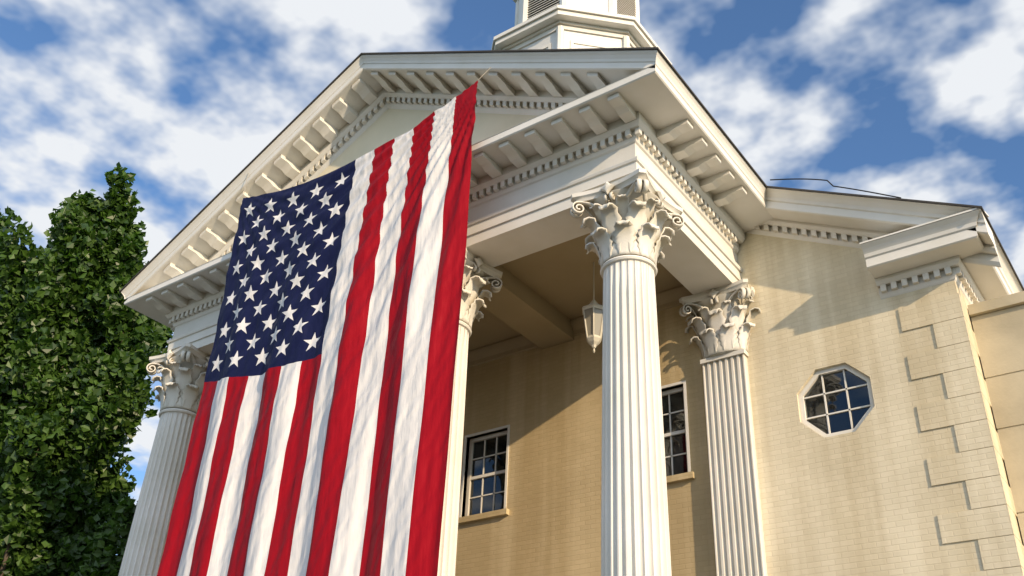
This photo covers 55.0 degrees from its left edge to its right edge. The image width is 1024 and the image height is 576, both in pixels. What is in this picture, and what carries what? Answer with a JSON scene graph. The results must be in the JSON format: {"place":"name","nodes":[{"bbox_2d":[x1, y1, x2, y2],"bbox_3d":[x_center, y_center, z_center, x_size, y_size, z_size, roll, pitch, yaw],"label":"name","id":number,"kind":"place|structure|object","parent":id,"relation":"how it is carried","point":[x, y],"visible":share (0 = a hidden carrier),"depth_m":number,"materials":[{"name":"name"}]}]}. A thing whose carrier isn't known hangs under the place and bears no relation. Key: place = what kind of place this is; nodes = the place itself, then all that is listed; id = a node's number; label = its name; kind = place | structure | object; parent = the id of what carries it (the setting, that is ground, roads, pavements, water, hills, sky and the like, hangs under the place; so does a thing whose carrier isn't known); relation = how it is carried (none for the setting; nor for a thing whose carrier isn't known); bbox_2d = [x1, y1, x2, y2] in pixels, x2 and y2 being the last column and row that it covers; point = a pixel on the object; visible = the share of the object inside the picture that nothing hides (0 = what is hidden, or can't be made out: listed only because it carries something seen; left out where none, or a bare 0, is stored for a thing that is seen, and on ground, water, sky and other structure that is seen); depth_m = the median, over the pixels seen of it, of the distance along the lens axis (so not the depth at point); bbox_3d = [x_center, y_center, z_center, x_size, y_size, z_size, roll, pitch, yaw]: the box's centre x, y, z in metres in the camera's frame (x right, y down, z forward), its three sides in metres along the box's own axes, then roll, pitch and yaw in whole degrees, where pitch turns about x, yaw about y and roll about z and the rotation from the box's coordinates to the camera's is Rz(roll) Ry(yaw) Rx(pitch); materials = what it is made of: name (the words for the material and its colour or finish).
{"place":"outdoors","nodes":[
{"label":"outdoors","id":0,"kind":"place"},
{"bbox_2d":[0,0,1023,554],"label":"sky","id":1,"kind":"structure","parent":0,"point":[905,99],"materials":[{"name":"blue"}]},
{"bbox_2d":[468,232,681,350],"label":"portico ceiling","id":2,"kind":"structure","parent":0,"point":[541,299],"depth_m":18.82,"materials":[{"name":"beige paint"}]},
{"bbox_2d":[582,262,602,352],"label":"lanterns","id":3,"kind":"object","parent":2,"relation":"hanging from","point":[593,340],"visible":0.26,"depth_m":17.26,"materials":[{"name":"paint"}]},
{"bbox_2d":[584,307,602,335],"bbox_3d":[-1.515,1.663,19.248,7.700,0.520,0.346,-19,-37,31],"label":"lantern glass","id":4,"kind":"object","parent":3,"relation":"attached to","point":[598,313],"visible":0.25,"depth_m":17.28,"materials":[{"name":"beige"}]},
{"bbox_2d":[520,30,630,49],"bbox_3d":[1.695,-2.493,26.636,4.400,8.026,4.400,-19,-37,31],"label":"steeple base","id":5,"kind":"object","parent":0,"point":[583,37],"visible":0.08,"depth_m":26.71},
{"bbox_2d":[518,0,635,23],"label":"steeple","id":6,"kind":"object","parent":5,"relation":"on","point":[625,7],"visible":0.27,"depth_m":28.44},
{"bbox_2d":[530,0,559,16],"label":"louver","id":7,"kind":"object","parent":6,"relation":"in","point":[541,6],"visible":0.05,"depth_m":28.64,"materials":[{"name":"grey wood"}]},
{"bbox_2d":[961,292,1023,545],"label":"side walls","id":8,"kind":"structure","parent":0,"point":[967,303],"depth_m":14.95,"materials":[{"name":"beige brick"}]},
{"bbox_2d":[745,188,1022,304],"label":"cornice","id":9,"kind":"structure","parent":8,"relation":"on","point":[906,247],"depth_m":16.04,"materials":[{"name":"white paint"}]},
{"bbox_2d":[766,186,1023,290],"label":"roof","id":10,"kind":"structure","parent":9,"relation":"on","point":[918,201],"depth_m":16.18,"materials":[{"name":"grey metal"}]},
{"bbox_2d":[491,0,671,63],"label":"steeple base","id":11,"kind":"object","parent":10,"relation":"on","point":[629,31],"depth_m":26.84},
{"bbox_2d":[770,178,900,197],"bbox_3d":[5.529,-1.693,16.922,2.129,1.269,0.122,-19,-37,31],"label":"cable","id":12,"kind":"object","parent":10,"relation":"on","point":[834,186],"visible":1,"depth_m":17.02,"materials":[{"name":"metal"}]},
{"label":"ground","id":13,"kind":"structure","parent":0,"visible":0},
{"bbox_2d":[455,233,1018,575],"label":"front wall","id":14,"kind":"structure","parent":13,"relation":"on","point":[865,498],"depth_m":16.61,"materials":[{"name":"beige brick"}]},
{"bbox_2d":[121,50,773,355],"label":"portico entablature","id":15,"kind":"structure","parent":14,"relation":"attached to","point":[601,119],"depth_m":17.15,"materials":[{"name":"white wood"}]},
{"bbox_2d":[157,81,477,575],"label":"flag","id":16,"kind":"object","parent":15,"relation":"hanging from","point":[318,443],"visible":1,"depth_m":15.90,"materials":[{"name":"multicoloured fabric"}]},
{"bbox_2d":[317,109,535,177],"bbox_3d":[-2.490,-2.626,20.107,11.580,3.424,0.500,-19,-37,31],"label":"tympanum","id":17,"kind":"object","parent":15,"relation":"on","point":[387,125],"depth_m":20.06,"materials":[{"name":"beige paint"}]},
{"bbox_2d":[119,47,766,292],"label":"portico roof","id":18,"kind":"structure","parent":15,"relation":"on","point":[448,52],"depth_m":18.09,"materials":[{"name":"grey metal"}]},
{"bbox_2d":[458,471,694,524],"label":"sills","id":19,"kind":"structure","parent":14,"relation":"attached to","point":[681,477],"depth_m":18.82,"materials":[{"name":"beige stone"}]},
{"bbox_2d":[467,285,692,367],"bbox_3d":[-0.559,1.413,20.988,10.020,0.320,0.160,-19,-37,31],"label":"portico crown","id":20,"kind":"object","parent":14,"relation":"attached to","point":[668,299],"visible":0.3,"depth_m":20.49},
{"bbox_2d":[459,364,874,516],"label":"window frames","id":21,"kind":"structure","parent":14,"relation":"attached to","point":[809,386],"depth_m":17.60,"materials":[{"name":"white wood"}]},
{"bbox_2d":[469,435,506,514],"bbox_3d":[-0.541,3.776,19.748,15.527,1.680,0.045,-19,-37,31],"label":"window glass","id":22,"kind":"object","parent":21,"relation":"in","point":[476,489],"visible":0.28,"depth_m":19.73,"materials":[{"name":"glass"}]},
{"bbox_2d":[662,394,684,432],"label":"blinds","id":23,"kind":"object","parent":21,"relation":"attached to","point":[676,414],"visible":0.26,"depth_m":17.86,"materials":[{"name":"beige"}]},
{"bbox_2d":[700,349,767,575],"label":"pilasters","id":24,"kind":"object","parent":14,"relation":"attached to","point":[739,541],"visible":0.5,"depth_m":16.27,"materials":[{"name":"white paint"}]},
{"bbox_2d":[679,279,760,358],"bbox_3d":[3.824,0.690,17.797,1.502,1.304,0.826,-19,-37,31],"label":"pillar cap","id":25,"kind":"object","parent":24,"relation":"on","point":[728,329],"depth_m":17.59,"materials":[{"name":"white stone"}]},
{"bbox_2d":[663,372,869,475],"bbox_3d":[-0.193,7.039,18.549,17.980,10.537,0.050,-19,-37,31],"label":"window glass","id":26,"kind":"object","parent":14,"relation":"in","point":[858,397],"depth_m":16.97,"materials":[{"name":"grey"}]},
{"bbox_2d":[898,293,1023,575],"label":"quoins","id":27,"kind":"object","parent":14,"relation":"attached to","point":[976,462],"visible":0.6,"depth_m":14.41,"materials":[{"name":"beige stone"}]},
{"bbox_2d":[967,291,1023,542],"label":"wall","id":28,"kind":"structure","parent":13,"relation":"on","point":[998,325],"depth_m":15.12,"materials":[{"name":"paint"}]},
{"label":"forecourt","id":29,"kind":"structure","parent":0,"visible":0},
{"bbox_2d":[0,162,173,575],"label":"tree","id":30,"kind":"object","parent":29,"relation":"on","point":[100,384],"depth_m":27.78,"materials":[{"name":"green plant"}]},
{"bbox_2d":[118,408,195,575],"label":"shaft","id":31,"kind":"object","parent":29,"relation":"on","point":[145,546],"visible":0.77,"depth_m":19.44,"materials":[{"name":"white paint"}]},
{"bbox_2d":[146,343,209,413],"bbox_3d":[-6.947,2.139,21.015,1.502,1.304,1.502,-19,-37,31],"label":"capital","id":32,"kind":"object","parent":31,"relation":"attached to","point":[182,387],"depth_m":20.64,"materials":[{"name":"white stone"}]},
{"bbox_2d":[437,320,471,575],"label":"shaft","id":33,"kind":"object","parent":29,"relation":"on","point":[448,549],"visible":0.31,"depth_m":15.45,"materials":[{"name":"white paint"}]},
{"bbox_2d":[459,247,502,329],"bbox_3d":[-1.102,0.153,17.309,1.502,1.304,1.502,-19,-37,31],"label":"capital","id":34,"kind":"object","parent":33,"relation":"attached to","point":[471,306],"depth_m":17.12,"materials":[{"name":"white stone"}]},
{"bbox_2d":[600,255,671,575],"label":"shaft","id":35,"kind":"object","parent":29,"relation":"on","point":[635,538],"visible":1,"depth_m":13.39,"materials":[{"name":"white paint"}]},
{"bbox_2d":[570,168,683,266],"bbox_3d":[1.820,-0.840,15.456,1.502,1.304,1.502,-19,-37,31],"label":"capital","id":36,"kind":"object","parent":35,"relation":"attached to","point":[623,226],"depth_m":15.13,"materials":[{"name":"white stone"}]}
]}

